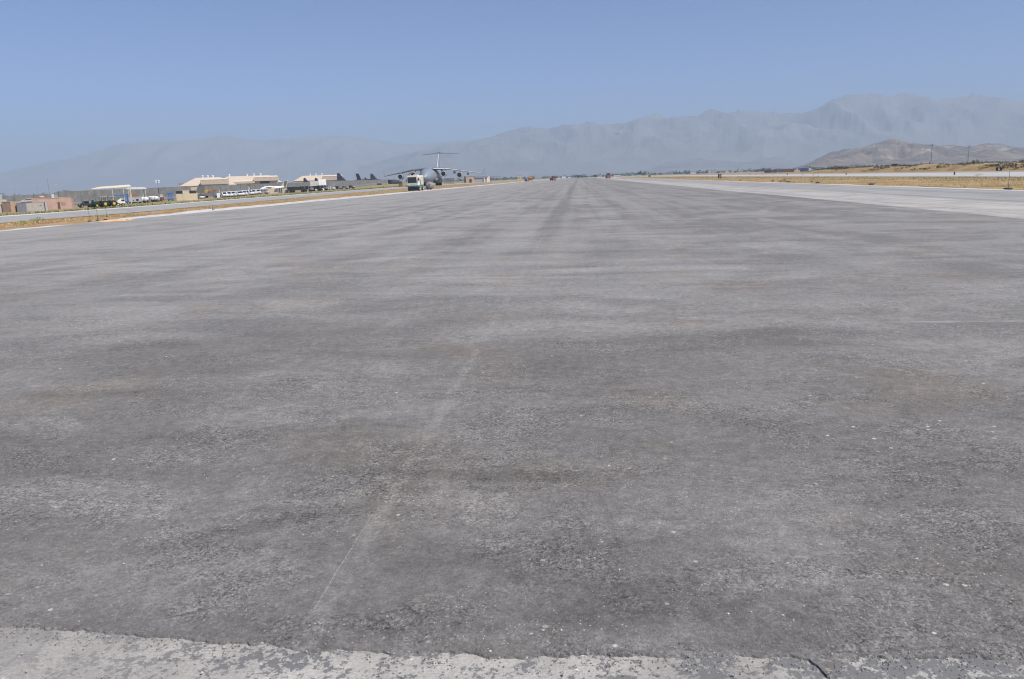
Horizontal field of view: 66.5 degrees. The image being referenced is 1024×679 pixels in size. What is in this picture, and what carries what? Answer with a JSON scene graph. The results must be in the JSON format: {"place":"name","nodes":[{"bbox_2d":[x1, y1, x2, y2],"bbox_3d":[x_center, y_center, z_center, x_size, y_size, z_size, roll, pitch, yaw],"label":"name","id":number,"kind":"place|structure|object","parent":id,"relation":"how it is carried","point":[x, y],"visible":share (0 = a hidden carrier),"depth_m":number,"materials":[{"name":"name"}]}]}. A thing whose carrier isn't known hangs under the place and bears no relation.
{"place":"outdoors","nodes":[
{"label":"outdoors","id":0,"kind":"place"},
{"bbox_2d":[0,135,478,195],"bbox_3d":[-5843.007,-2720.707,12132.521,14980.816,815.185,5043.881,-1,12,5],"label":"mountains","id":1,"kind":"structure","parent":0,"point":[174,163],"depth_m":10963.53,"materials":[{"name":"grey stone"}]},
{"bbox_2d":[0,179,527,222],"bbox_3d":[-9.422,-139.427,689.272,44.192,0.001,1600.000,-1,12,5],"label":"taxiway","id":2,"kind":"structure","parent":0,"point":[6,219],"depth_m":102.17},
{"bbox_2d":[0,180,509,216],"bbox_3d":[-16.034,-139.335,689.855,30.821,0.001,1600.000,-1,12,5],"label":"taxiway edge","id":3,"kind":"object","parent":2,"relation":"on","point":[168,204],"visible":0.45,"depth_m":117.61,"materials":[{"name":"grey concrete"}]},
{"bbox_2d":[384,152,484,185],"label":"cargo jet","id":4,"kind":"object","parent":2,"relation":"on","point":[435,174],"visible":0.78,"depth_m":398.01,"materials":[{"name":"grey paint"}]},
{"bbox_2d":[1,178,556,230],"bbox_3d":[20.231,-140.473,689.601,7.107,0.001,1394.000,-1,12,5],"label":"dusty strip","id":5,"kind":"object","parent":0,"point":[208,210],"visible":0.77,"depth_m":91.69,"materials":[{"name":"brown soil"}]},
{"bbox_2d":[406,174,423,190],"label":"sweeper truck","id":6,"kind":"object","parent":5,"relation":"on","point":[415,182],"visible":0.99,"depth_m":192.19,"materials":[{"name":"beige paint"}]},
{"bbox_2d":[425,182,434,189],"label":"trailer","id":7,"kind":"object","parent":5,"relation":"on","point":[430,185],"visible":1,"depth_m":209.69,"materials":[{"name":"metal"}]},
{"bbox_2d":[0,177,1023,678],"bbox_3d":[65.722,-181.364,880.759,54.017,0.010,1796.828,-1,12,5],"label":"asphalt runway","id":8,"kind":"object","parent":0,"point":[500,389],"visible":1,"depth_m":7.10,"materials":[{"name":"grey asphalt"}]},
{"bbox_2d":[101,219,130,221],"bbox_3d":[-30.071,-9.074,59.391,0.896,0.174,2.569,8,15,41],"label":"orange tarp","id":9,"kind":"object","parent":8,"relation":"on","point":[116,220],"visible":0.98,"depth_m":59.26,"materials":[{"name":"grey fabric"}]},
{"bbox_2d":[0,626,1023,678],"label":"concrete apron","id":10,"kind":"object","parent":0,"point":[86,661],"depth_m":3.64,"materials":[{"name":"grey concrete"}]},
{"bbox_2d":[0,608,1023,678],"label":"asphalt crumbs","id":11,"kind":"object","parent":10,"relation":"on","point":[488,650],"visible":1,"depth_m":3.71,"materials":[{"name":"grey asphalt"}]},
{"bbox_2d":[0,169,1023,230],"bbox_3d":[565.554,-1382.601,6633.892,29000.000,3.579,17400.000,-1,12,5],"label":"ground","id":12,"kind":"structure","parent":0,"point":[972,184],"depth_m":134.91,"materials":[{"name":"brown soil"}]},
{"bbox_2d":[0,199,6,212],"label":"shipping container","id":13,"kind":"object","parent":12,"relation":"on","point":[1,201],"visible":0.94,"depth_m":205.03,"materials":[{"name":"grey paint"}]},
{"bbox_2d":[2,201,20,212],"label":"shipping container","id":14,"kind":"object","parent":12,"relation":"on","point":[10,206],"visible":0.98,"depth_m":204.41,"materials":[{"name":"brown metal"}]},
{"bbox_2d":[16,203,26,211],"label":"metal shed","id":15,"kind":"structure","parent":12,"relation":"on","point":[21,207],"depth_m":205.01,"materials":[{"name":"grey metal"}]},
{"bbox_2d":[21,198,31,202],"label":"lean to shed","id":16,"kind":"object","parent":12,"relation":"on","point":[28,200],"visible":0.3,"depth_m":218.12,"materials":[{"name":"white metal"}]},
{"bbox_2d":[2,194,51,201],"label":"blast wall","id":17,"kind":"structure","parent":12,"relation":"on","point":[15,198],"depth_m":264.70,"materials":[{"name":"grey concrete"}]},
{"bbox_2d":[26,202,45,211],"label":"shipping container","id":18,"kind":"object","parent":12,"relation":"on","point":[34,206],"visible":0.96,"depth_m":199.45,"materials":[{"name":"grey metal"}]},
{"bbox_2d":[31,196,74,209],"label":"pink building","id":19,"kind":"structure","parent":12,"relation":"on","point":[61,203],"depth_m":217.41,"materials":[{"name":"paint"}]},
{"bbox_2d":[77,201,90,207],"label":"utility vehicle","id":20,"kind":"object","parent":12,"relation":"on","point":[82,204],"visible":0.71,"depth_m":210.89,"materials":[{"name":"metal"}]},
{"bbox_2d":[92,196,108,206],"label":"tractor","id":21,"kind":"object","parent":12,"relation":"on","point":[101,203],"visible":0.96,"depth_m":205.53,"materials":[{"name":"green paint"}]},
{"bbox_2d":[92,185,131,203],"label":"shade canopy","id":22,"kind":"object","parent":12,"relation":"on","point":[117,186],"visible":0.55,"depth_m":244.07,"materials":[{"name":"beige paint"}]},
{"bbox_2d":[107,196,116,206],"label":"tractor","id":23,"kind":"object","parent":12,"relation":"on","point":[112,202],"visible":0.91,"depth_m":208.64,"materials":[{"name":"metal"}]},
{"bbox_2d":[111,194,129,204],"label":"boom lift","id":24,"kind":"object","parent":12,"relation":"on","point":[127,202],"visible":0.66,"depth_m":237.48,"materials":[{"name":"blue paint"}]},
{"bbox_2d":[117,198,124,205],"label":"compressor trailer","id":25,"kind":"object","parent":12,"relation":"on","point":[120,201],"visible":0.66,"depth_m":223.73,"materials":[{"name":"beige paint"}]},
{"bbox_2d":[58,186,190,204],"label":"blast wall","id":26,"kind":"structure","parent":12,"relation":"on","point":[79,197],"depth_m":272.80,"materials":[{"name":"grey concrete"}]},
{"bbox_2d":[129,193,137,202],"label":"storage crates","id":27,"kind":"object","parent":12,"relation":"on","point":[133,194],"visible":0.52,"depth_m":266.60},
{"bbox_2d":[128,197,141,203],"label":"generator trailer","id":28,"kind":"object","parent":12,"relation":"on","point":[135,199],"visible":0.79,"depth_m":249.05,"materials":[{"name":"metal"}]},
{"bbox_2d":[125,187,146,196],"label":"shade canopy","id":29,"kind":"object","parent":12,"relation":"on","point":[142,188],"visible":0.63,"depth_m":261.11,"materials":[{"name":"white metal"}]},
{"bbox_2d":[143,197,149,202],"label":"tank trailer","id":30,"kind":"object","parent":12,"relation":"on","point":[145,199],"visible":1,"depth_m":257.73,"materials":[{"name":"white paint"}]},
{"bbox_2d":[166,190,173,200],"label":"scissor lift","id":31,"kind":"object","parent":12,"relation":"on","point":[172,199],"visible":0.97,"depth_m":271.74,"materials":[{"name":"blue paint"}]},
{"bbox_2d":[176,190,197,200],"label":"block house","id":32,"kind":"structure","parent":12,"relation":"on","point":[182,195],"depth_m":276.80,"materials":[{"name":"concrete"}]},
{"bbox_2d":[198,187,203,194],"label":"blast wall","id":33,"kind":"structure","parent":12,"relation":"on","point":[200,190],"depth_m":311.40,"materials":[{"name":"grey concrete"}]},
{"bbox_2d":[0,186,405,215],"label":"green grass","id":34,"kind":"structure","parent":12,"relation":"on","point":[75,209],"depth_m":132.78,"materials":[{"name":"green plant"}]},
{"bbox_2d":[180,175,236,192],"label":"hangar","id":35,"kind":"structure","parent":12,"relation":"on","point":[195,183],"depth_m":552.63,"materials":[{"name":"beige paint"}]},
{"bbox_2d":[203,190,217,197],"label":"tipper truck","id":36,"kind":"object","parent":12,"relation":"on","point":[207,193],"visible":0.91,"depth_m":303.74,"materials":[{"name":"grey metal"}]},
{"bbox_2d":[219,192,227,196],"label":"parked van","id":37,"kind":"object","parent":12,"relation":"on","point":[223,194],"visible":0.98,"depth_m":303.46,"materials":[{"name":"white paint"}]},
{"bbox_2d":[204,184,247,196],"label":"blast wall","id":38,"kind":"structure","parent":12,"relation":"on","point":[227,188],"depth_m":339.31,"materials":[{"name":"grey concrete"}]},
{"bbox_2d":[242,190,253,194],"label":"parked van","id":39,"kind":"object","parent":12,"relation":"on","point":[249,192],"visible":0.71,"depth_m":325.30,"materials":[{"name":"white paint"}]},
{"bbox_2d":[226,173,281,189],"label":"hangar","id":40,"kind":"structure","parent":12,"relation":"on","point":[254,179],"depth_m":583.59,"materials":[{"name":"beige paint"}]},
{"bbox_2d":[260,180,287,189],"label":"aircraft","id":41,"kind":"object","parent":12,"relation":"on","point":[284,184],"visible":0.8,"depth_m":369.30,"materials":[{"name":"white paint"}]},
{"bbox_2d":[268,188,286,193],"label":"wall","id":42,"kind":"structure","parent":12,"relation":"on","point":[274,190],"depth_m":354.38,"materials":[{"name":"beige paint"}]},
{"bbox_2d":[250,182,309,191],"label":"blast wall","id":43,"kind":"structure","parent":12,"relation":"on","point":[259,186],"depth_m":417.05,"materials":[{"name":"grey concrete"}]},
{"bbox_2d":[288,186,305,192],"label":"parked truck","id":44,"kind":"object","parent":12,"relation":"on","point":[301,188],"visible":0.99,"depth_m":353.30,"materials":[{"name":"metal"}]},
{"bbox_2d":[300,186,313,191],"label":"parked truck","id":45,"kind":"object","parent":12,"relation":"on","point":[310,188],"visible":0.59,"depth_m":361.52,"materials":[{"name":"metal"}]},
{"bbox_2d":[310,181,317,189],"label":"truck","id":46,"kind":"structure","parent":12,"relation":"on","point":[313,183],"depth_m":412.30,"materials":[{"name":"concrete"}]},
{"bbox_2d":[313,186,321,190],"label":"parked truck","id":47,"kind":"object","parent":12,"relation":"on","point":[318,188],"visible":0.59,"depth_m":370.55,"materials":[{"name":"metal"}]},
{"bbox_2d":[294,173,342,182],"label":"hangar","id":48,"kind":"structure","parent":12,"relation":"on","point":[309,178],"depth_m":661.64,"materials":[{"name":"beige paint"}]},
{"bbox_2d":[318,179,325,189],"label":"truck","id":49,"kind":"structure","parent":12,"relation":"on","point":[321,181],"depth_m":398.99,"materials":[{"name":"metal"}]},
{"bbox_2d":[317,185,327,189],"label":"parked truck","id":50,"kind":"object","parent":12,"relation":"on","point":[324,187],"visible":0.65,"depth_m":379.78,"materials":[{"name":"metal"}]},
{"bbox_2d":[337,173,345,180],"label":"transport aircraft","id":51,"kind":"object","parent":12,"relation":"on","point":[340,177],"visible":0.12,"depth_m":649.70,"materials":[{"name":"metal"}]},
{"bbox_2d":[326,179,388,187],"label":"blast wall","id":52,"kind":"structure","parent":12,"relation":"on","point":[356,183],"depth_m":505.77,"materials":[{"name":"grey concrete"}]},
{"bbox_2d":[356,174,380,179],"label":"parked aircraft","id":53,"kind":"object","parent":12,"relation":"on","point":[358,176],"visible":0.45,"depth_m":566.81,"materials":[{"name":"metal"}]},
{"bbox_2d":[370,174,402,183],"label":"transport aircraft","id":54,"kind":"object","parent":12,"relation":"on","point":[372,176],"visible":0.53,"depth_m":727.10,"materials":[{"name":"metal"}]},
{"bbox_2d":[443,178,453,182],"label":"blast wall","id":55,"kind":"structure","parent":12,"relation":"on","point":[448,180],"depth_m":586.72,"materials":[{"name":"grey concrete"}]},
{"bbox_2d":[464,176,489,182],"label":"terminal building","id":56,"kind":"structure","parent":12,"relation":"on","point":[472,179],"depth_m":648.65,"materials":[{"name":"beige paint"}]},
{"bbox_2d":[0,160,1022,195],"bbox_3d":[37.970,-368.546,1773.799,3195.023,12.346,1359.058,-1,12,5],"label":"trees","id":57,"kind":"object","parent":12,"relation":"on","point":[679,172],"visible":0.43,"depth_m":1431.09,"materials":[{"name":"green plant"}]},
{"bbox_2d":[0,257,1023,678],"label":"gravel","id":58,"kind":"structure","parent":0,"point":[436,507],"depth_m":4.41,"materials":[{"name":"grey gravel"}]},
{"bbox_2d":[0,0,1023,172],"label":"sky","id":59,"kind":"structure","parent":0,"point":[78,77],"materials":[{"name":"blue"}]},
{"bbox_2d":[358,92,1023,182],"bbox_3d":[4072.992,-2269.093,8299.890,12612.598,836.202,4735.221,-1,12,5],"label":"mountains","id":60,"kind":"structure","parent":0,"point":[648,142],"depth_m":7926.15,"materials":[{"name":"grey stone"}]},
{"bbox_2d":[642,157,806,174],"bbox_3d":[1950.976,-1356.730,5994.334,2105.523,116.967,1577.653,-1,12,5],"label":"hills","id":61,"kind":"structure","parent":0,"point":[703,164],"depth_m":5816.93,"materials":[{"name":"grey stone"}]},
{"bbox_2d":[590,177,1023,218],"bbox_3d":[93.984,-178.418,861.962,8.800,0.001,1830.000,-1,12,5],"label":"runway shoulder","id":62,"kind":"object","parent":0,"point":[1004,209],"visible":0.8,"depth_m":51.48},
{"bbox_2d":[596,177,1023,202],"bbox_3d":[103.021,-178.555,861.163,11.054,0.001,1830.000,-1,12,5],"label":"taxiway pavement","id":63,"kind":"structure","parent":0,"point":[991,195],"depth_m":71.58,"materials":[{"name":"grey concrete"}]},
{"bbox_2d":[611,177,1023,190],"bbox_3d":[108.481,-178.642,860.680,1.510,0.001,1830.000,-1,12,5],"label":"edge line","id":64,"kind":"object","parent":63,"relation":"on","point":[888,186],"visible":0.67,"depth_m":84.81,"materials":[{"name":"white paint"}]},
{"bbox_2d":[625,176,1023,176],"bbox_3d":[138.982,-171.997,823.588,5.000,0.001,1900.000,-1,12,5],"label":"runway shoulder","id":65,"kind":"object","parent":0,"point":[832,176],"visible":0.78,"depth_m":203.67},
{"bbox_2d":[633,176,1023,188],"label":"dry grass","id":66,"kind":"structure","parent":0,"point":[893,179],"depth_m":135.38,"materials":[{"name":"plant"}]},
{"bbox_2d":[657,171,1023,175],"bbox_3d":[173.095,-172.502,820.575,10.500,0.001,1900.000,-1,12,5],"label":"runway verge","id":67,"kind":"structure","parent":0,"point":[870,173],"depth_m":256.69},
{"bbox_2d":[673,172,1023,175],"bbox_3d":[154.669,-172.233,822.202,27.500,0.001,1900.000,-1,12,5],"label":"runway","id":68,"kind":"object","parent":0,"point":[957,174],"visible":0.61,"depth_m":198.69,"materials":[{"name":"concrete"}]},
{"bbox_2d":[682,176,1020,180],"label":"green grass","id":69,"kind":"structure","parent":0,"point":[878,178],"depth_m":135.17,"materials":[{"name":"plant"}]},
{"bbox_2d":[761,162,1023,173],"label":"berm","id":70,"kind":"structure","parent":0,"point":[972,167],"depth_m":284.88,"materials":[{"name":"brown soil"}]},
{"bbox_2d":[805,160,1023,171],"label":"scrub vegetation","id":71,"kind":"object","parent":70,"relation":"on","point":[938,166],"visible":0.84,"depth_m":283.98,"materials":[{"name":"plant"}]},
{"bbox_2d":[791,139,1023,168],"bbox_3d":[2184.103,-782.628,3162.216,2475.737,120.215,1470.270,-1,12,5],"label":"brown hills","id":72,"kind":"structure","parent":0,"point":[889,152],"depth_m":3050.23,"materials":[{"name":"brown soil"}]}
]}

